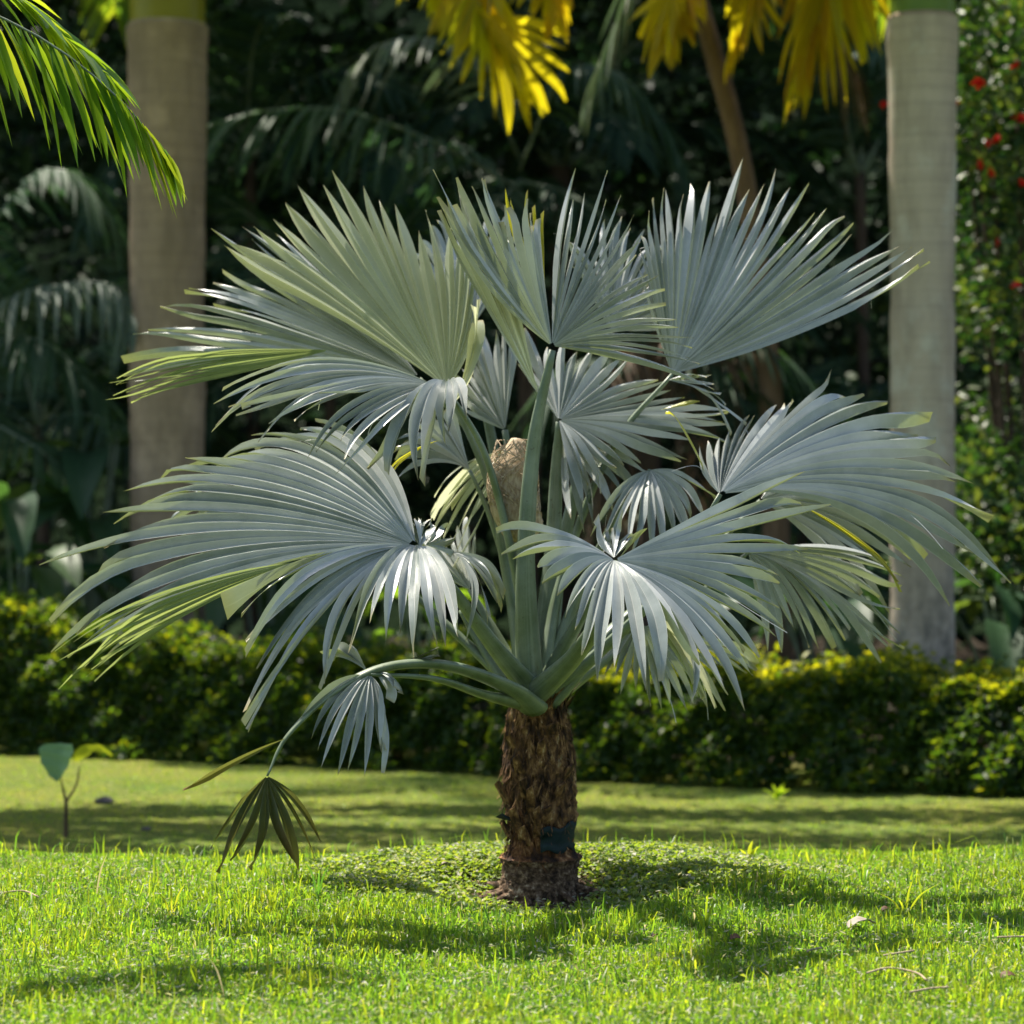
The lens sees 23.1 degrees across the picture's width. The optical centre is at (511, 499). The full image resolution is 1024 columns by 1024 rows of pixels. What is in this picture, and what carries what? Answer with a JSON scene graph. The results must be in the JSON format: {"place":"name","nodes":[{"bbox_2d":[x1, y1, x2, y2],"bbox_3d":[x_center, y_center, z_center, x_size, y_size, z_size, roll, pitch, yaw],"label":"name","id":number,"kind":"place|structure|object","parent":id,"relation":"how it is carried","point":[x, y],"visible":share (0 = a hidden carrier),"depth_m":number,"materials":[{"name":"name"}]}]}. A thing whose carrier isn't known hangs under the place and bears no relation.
{"place":"outdoors","nodes":[
{"label":"outdoors","id":0,"kind":"place"},
{"bbox_2d":[0,636,1023,1023],"bbox_3d":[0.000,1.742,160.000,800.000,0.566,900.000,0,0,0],"label":"lawn","id":1,"kind":"structure","parent":0,"point":[134,834],"depth_m":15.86,"materials":[{"name":"green plant"}]},
{"bbox_2d":[0,890,38,897],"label":"dry stalk","id":2,"kind":"object","parent":1,"relation":"on","point":[22,891],"visible":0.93,"depth_m":9.66,"materials":[{"name":"beige plant"}]},
{"bbox_2d":[0,167,136,509],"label":"feather palm","id":3,"kind":"object","parent":1,"relation":"on","point":[40,353],"visible":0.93,"depth_m":22.07,"materials":[{"name":"green plant"}]},
{"bbox_2d":[39,743,112,837],"bbox_3d":[-2.576,1.730,14.795,0.426,0.583,0.187,0,0,-18],"label":"seedling","id":4,"kind":"object","parent":1,"relation":"on","point":[55,759],"visible":1,"depth_m":14.80,"materials":[{"name":"green plant"}]},
{"bbox_2d":[0,468,152,731],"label":"broadleaf plant","id":5,"kind":"object","parent":1,"relation":"on","point":[45,582],"visible":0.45,"depth_m":21.23,"materials":[{"name":"green plant"}]},
{"bbox_2d":[0,0,187,216],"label":"feather palm","id":6,"kind":"object","parent":1,"relation":"on","point":[108,85],"visible":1,"depth_m":9.21,"materials":[{"name":"green leaf"}]},
{"bbox_2d":[96,855,106,893],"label":"grass weed","id":7,"kind":"object","parent":1,"relation":"on","point":[99,876],"depth_m":9.63,"materials":[{"name":"plant"}]},
{"bbox_2d":[94,796,113,803],"bbox_3d":[-2.671,1.972,16.385,0.138,0.065,0.094,0,0,0],"label":"stone","id":8,"kind":"object","parent":1,"relation":"on","point":[104,800],"visible":1,"depth_m":16.35,"materials":[{"name":"grey stone"}]},
{"bbox_2d":[0,429,217,718],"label":"broadleaf plant","id":9,"kind":"object","parent":1,"relation":"on","point":[83,470],"visible":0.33,"depth_m":22.16,"materials":[{"name":"green plant"}]},
{"bbox_2d":[77,0,208,731],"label":"royal palm","id":10,"kind":"object","parent":1,"relation":"on","point":[166,42],"visible":0.59,"depth_m":21.72,"materials":[{"name":"grey plant"}]},
{"bbox_2d":[0,246,287,701],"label":"feather palm","id":11,"kind":"object","parent":1,"relation":"on","point":[19,402],"visible":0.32,"depth_m":24.94,"materials":[{"name":"green plant"}]},
{"bbox_2d":[141,826,150,830],"bbox_3d":[-2.209,1.986,15.100,0.067,0.032,0.046,0,0,0],"label":"stone","id":12,"kind":"object","parent":1,"relation":"on","point":[146,828],"visible":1,"depth_m":15.08,"materials":[{"name":"grey stone"}]},
{"bbox_2d":[155,879,184,915],"bbox_3d":[-1.253,1.469,9.157,0.110,0.170,0.041,0,0,0],"label":"grass weed","id":13,"kind":"object","parent":1,"relation":"on","point":[165,902],"depth_m":9.17,"materials":[{"name":"plant"}]},
{"bbox_2d":[206,955,223,994],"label":"grass weed","id":14,"kind":"object","parent":1,"relation":"on","point":[218,976],"depth_m":7.80,"materials":[{"name":"plant"}]},
{"bbox_2d":[0,584,510,772],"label":"hedge","id":15,"kind":"object","parent":1,"relation":"on","point":[165,651],"visible":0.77,"depth_m":19.31,"materials":[{"name":"green plant"}]},
{"bbox_2d":[42,0,515,644],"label":"feather palm","id":16,"kind":"object","parent":1,"relation":"on","point":[268,90],"visible":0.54,"depth_m":27.55,"materials":[{"name":"green plant"}]},
{"bbox_2d":[204,530,377,724],"bbox_3d":[-2.187,1.129,22.428,1.986,1.898,2.389,0,0,0],"label":"broadleaf plant","id":17,"kind":"object","parent":1,"relation":"on","point":[216,616],"visible":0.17,"depth_m":22.06,"materials":[{"name":"green plant"}]},
{"bbox_2d":[306,863,329,896],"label":"grass weed","id":18,"kind":"object","parent":1,"relation":"on","point":[317,890],"depth_m":9.62,"materials":[{"name":"green plant"}]},
{"bbox_2d":[102,180,565,680],"bbox_3d":[-2.177,-0.617,26.095,4.488,5.440,4.288,0,0,-30],"label":"feather palm","id":19,"kind":"object","parent":1,"relation":"on","point":[330,405],"visible":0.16,"depth_m":25.58,"materials":[{"name":"green plant"}]},
{"bbox_2d":[126,36,706,640],"bbox_3d":[-0.919,-1.161,24.026,5.523,6.545,1.927,0,0,-8],"label":"arching palm","id":20,"kind":"object","parent":1,"relation":"on","point":[380,134],"visible":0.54,"depth_m":23.97,"materials":[{"name":"green plant"}]},
{"bbox_2d":[363,586,493,743],"bbox_3d":[-0.754,1.391,20.663,1.272,1.372,1.141,0,0,21],"label":"broadleaf plant","id":21,"kind":"object","parent":1,"relation":"on","point":[392,632],"visible":0.11,"depth_m":20.65,"materials":[{"name":"green plant"}]},
{"bbox_2d":[205,302,690,614],"bbox_3d":[-0.488,-0.045,27.263,4.633,4.270,4.434,0,0,25],"label":"feather palm","id":22,"kind":"object","parent":1,"relation":"on","point":[440,473],"visible":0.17,"depth_m":26.90,"materials":[{"name":"green plant"}]},
{"bbox_2d":[0,0,1023,673],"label":"woodland","id":23,"kind":"object","parent":1,"relation":"on","point":[112,46],"visible":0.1,"depth_m":29.69,"materials":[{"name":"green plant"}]},
{"bbox_2d":[0,839,1023,1023],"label":"creeping clover","id":24,"kind":"object","parent":1,"relation":"on","point":[694,861],"visible":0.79,"depth_m":9.73,"materials":[{"name":"green plant"}]},
{"bbox_2d":[40,159,1010,907],"bbox_3d":[0.057,0.078,9.903,3.764,3.063,2.571,0,0,12],"label":"fan palm","id":25,"kind":"object","parent":1,"relation":"on","point":[264,517],"visible":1,"depth_m":9.85,"materials":[{"name":"plant"}]},
{"bbox_2d":[293,0,854,639],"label":"feather palm","id":26,"kind":"object","parent":1,"relation":"on","point":[557,134],"visible":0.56,"depth_m":27.56,"materials":[{"name":"green plant"}]},
{"bbox_2d":[396,0,889,727],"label":"yellowing palm","id":27,"kind":"object","parent":1,"relation":"on","point":[498,34],"visible":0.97,"depth_m":19.97,"materials":[{"name":"yellow plant"}]},
{"bbox_2d":[458,167,876,657],"bbox_3d":[1.460,-0.707,26.080,4.711,5.614,4.792,0,0,0],"label":"feather palm","id":28,"kind":"object","parent":1,"relation":"on","point":[550,234],"visible":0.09,"depth_m":25.74,"materials":[{"name":"green plant"}]},
{"bbox_2d":[508,298,856,726],"bbox_3d":[1.486,0.035,21.699,3.202,4.139,1.273,0,0,0],"label":"withered palm","id":29,"kind":"object","parent":1,"relation":"on","point":[722,372],"visible":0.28,"depth_m":21.53,"materials":[{"name":"brown plant"}]},
{"bbox_2d":[684,891,717,926],"bbox_3d":[0.671,1.472,8.941,0.149,0.160,0.042,0,0,-11],"label":"grass weed","id":30,"kind":"object","parent":1,"relation":"on","point":[701,920],"depth_m":8.95,"materials":[{"name":"green plant"}]},
{"bbox_2d":[730,933,740,939],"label":"fallen leaf","id":31,"kind":"object","parent":1,"relation":"on","point":[735,935],"visible":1,"depth_m":8.75,"materials":[{"name":"brown plant"}]},
{"bbox_2d":[740,840,757,855],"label":"grass weed","id":32,"kind":"object","parent":1,"relation":"on","point":[750,850],"depth_m":10.60,"materials":[{"name":"yellow plant"}]},
{"bbox_2d":[475,640,1023,796],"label":"hedge","id":33,"kind":"object","parent":1,"relation":"on","point":[914,734],"visible":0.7,"depth_m":17.63,"materials":[{"name":"green plant"}]},
{"bbox_2d":[575,354,963,668],"bbox_3d":[2.637,0.280,25.685,4.252,3.683,4.379,0,0,0],"label":"feather palm","id":34,"kind":"object","parent":1,"relation":"on","point":[817,376],"visible":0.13,"depth_m":25.43,"materials":[{"name":"green plant"}]},
{"bbox_2d":[763,785,787,799],"bbox_3d":[1.784,1.970,16.869,0.158,0.112,0.098,0,0,36],"label":"sprout","id":35,"kind":"object","parent":1,"relation":"on","point":[778,793],"visible":1,"depth_m":16.85,"materials":[{"name":"green plant"}]},
{"bbox_2d":[702,556,890,725],"bbox_3d":[2.674,1.246,20.630,1.813,1.589,1.715,0,0,26],"label":"broadleaf plant","id":36,"kind":"object","parent":1,"relation":"on","point":[853,642],"visible":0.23,"depth_m":20.56,"materials":[{"name":"green plant"}]},
{"bbox_2d":[622,0,1023,577],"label":"feather palm","id":37,"kind":"object","parent":1,"relation":"on","point":[836,134],"visible":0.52,"depth_m":26.89,"materials":[{"name":"green plant"}]},
{"bbox_2d":[846,916,875,928],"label":"fallen leaf","id":38,"kind":"object","parent":1,"relation":"on","point":[855,920],"visible":1,"depth_m":8.91,"materials":[{"name":"beige plant"}]},
{"bbox_2d":[853,846,899,881],"bbox_3d":[1.453,1.458,9.993,0.214,0.180,0.032,0,0,-9],"label":"grass weed","id":39,"kind":"object","parent":1,"relation":"on","point":[867,866],"depth_m":9.99,"materials":[{"name":"green plant"}]},
{"bbox_2d":[866,967,926,980],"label":"dry stalk","id":40,"kind":"object","parent":1,"relation":"on","point":[903,969],"visible":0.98,"depth_m":8.01,"materials":[{"name":"beige plant"}]},
{"bbox_2d":[883,950,914,955],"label":"dry stalk","id":41,"kind":"object","parent":1,"relation":"on","point":[901,952],"visible":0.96,"depth_m":8.28,"materials":[{"name":"beige plant"}]},
{"bbox_2d":[793,400,1022,647],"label":"feather palm","id":42,"kind":"object","parent":1,"relation":"on","point":[886,407],"visible":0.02,"depth_m":24.41,"materials":[{"name":"green plant"}]},
{"bbox_2d":[881,880,937,912],"bbox_3d":[1.498,1.506,9.446,0.259,0.160,0.045,0,0,-18],"label":"grass weed","id":43,"kind":"object","parent":1,"relation":"on","point":[907,899],"depth_m":9.46,"materials":[{"name":"yellow plant"}]},
{"bbox_2d":[873,0,958,765],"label":"royal palm","id":44,"kind":"object","parent":1,"relation":"on","point":[922,42],"visible":0.68,"depth_m":18.79,"materials":[{"name":"grey plant"}]},
{"bbox_2d":[909,986,948,992],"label":"dry stalk","id":45,"kind":"object","parent":1,"relation":"on","point":[929,988],"visible":1,"depth_m":7.82,"materials":[{"name":"beige plant"}]},
{"bbox_2d":[879,0,1023,722],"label":"flowering bush","id":46,"kind":"object","parent":1,"relation":"on","point":[999,495],"visible":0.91,"depth_m":20.34,"materials":[{"name":"green plant"}]},
{"bbox_2d":[954,550,1023,746],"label":"broadleaf plant","id":47,"kind":"object","parent":1,"relation":"on","point":[1006,636],"visible":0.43,"depth_m":19.66,"materials":[{"name":"green plant"}]},
{"bbox_2d":[1000,970,1015,977],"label":"fallen leaf","id":48,"kind":"object","parent":1,"relation":"on","point":[1009,973],"visible":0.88,"depth_m":7.96,"materials":[{"name":"brown plant"}]},
{"bbox_2d":[997,936,1023,937],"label":"dry stalk","id":49,"kind":"object","parent":1,"relation":"on","point":[1009,937],"visible":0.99,"depth_m":8.68,"materials":[{"name":"beige plant"}]},
{"bbox_2d":[0,0,1023,637],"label":"hillside","id":50,"kind":"structure","parent":0,"point":[420,22],"depth_m":44.01,"materials":[{"name":"green plant"}]}
]}

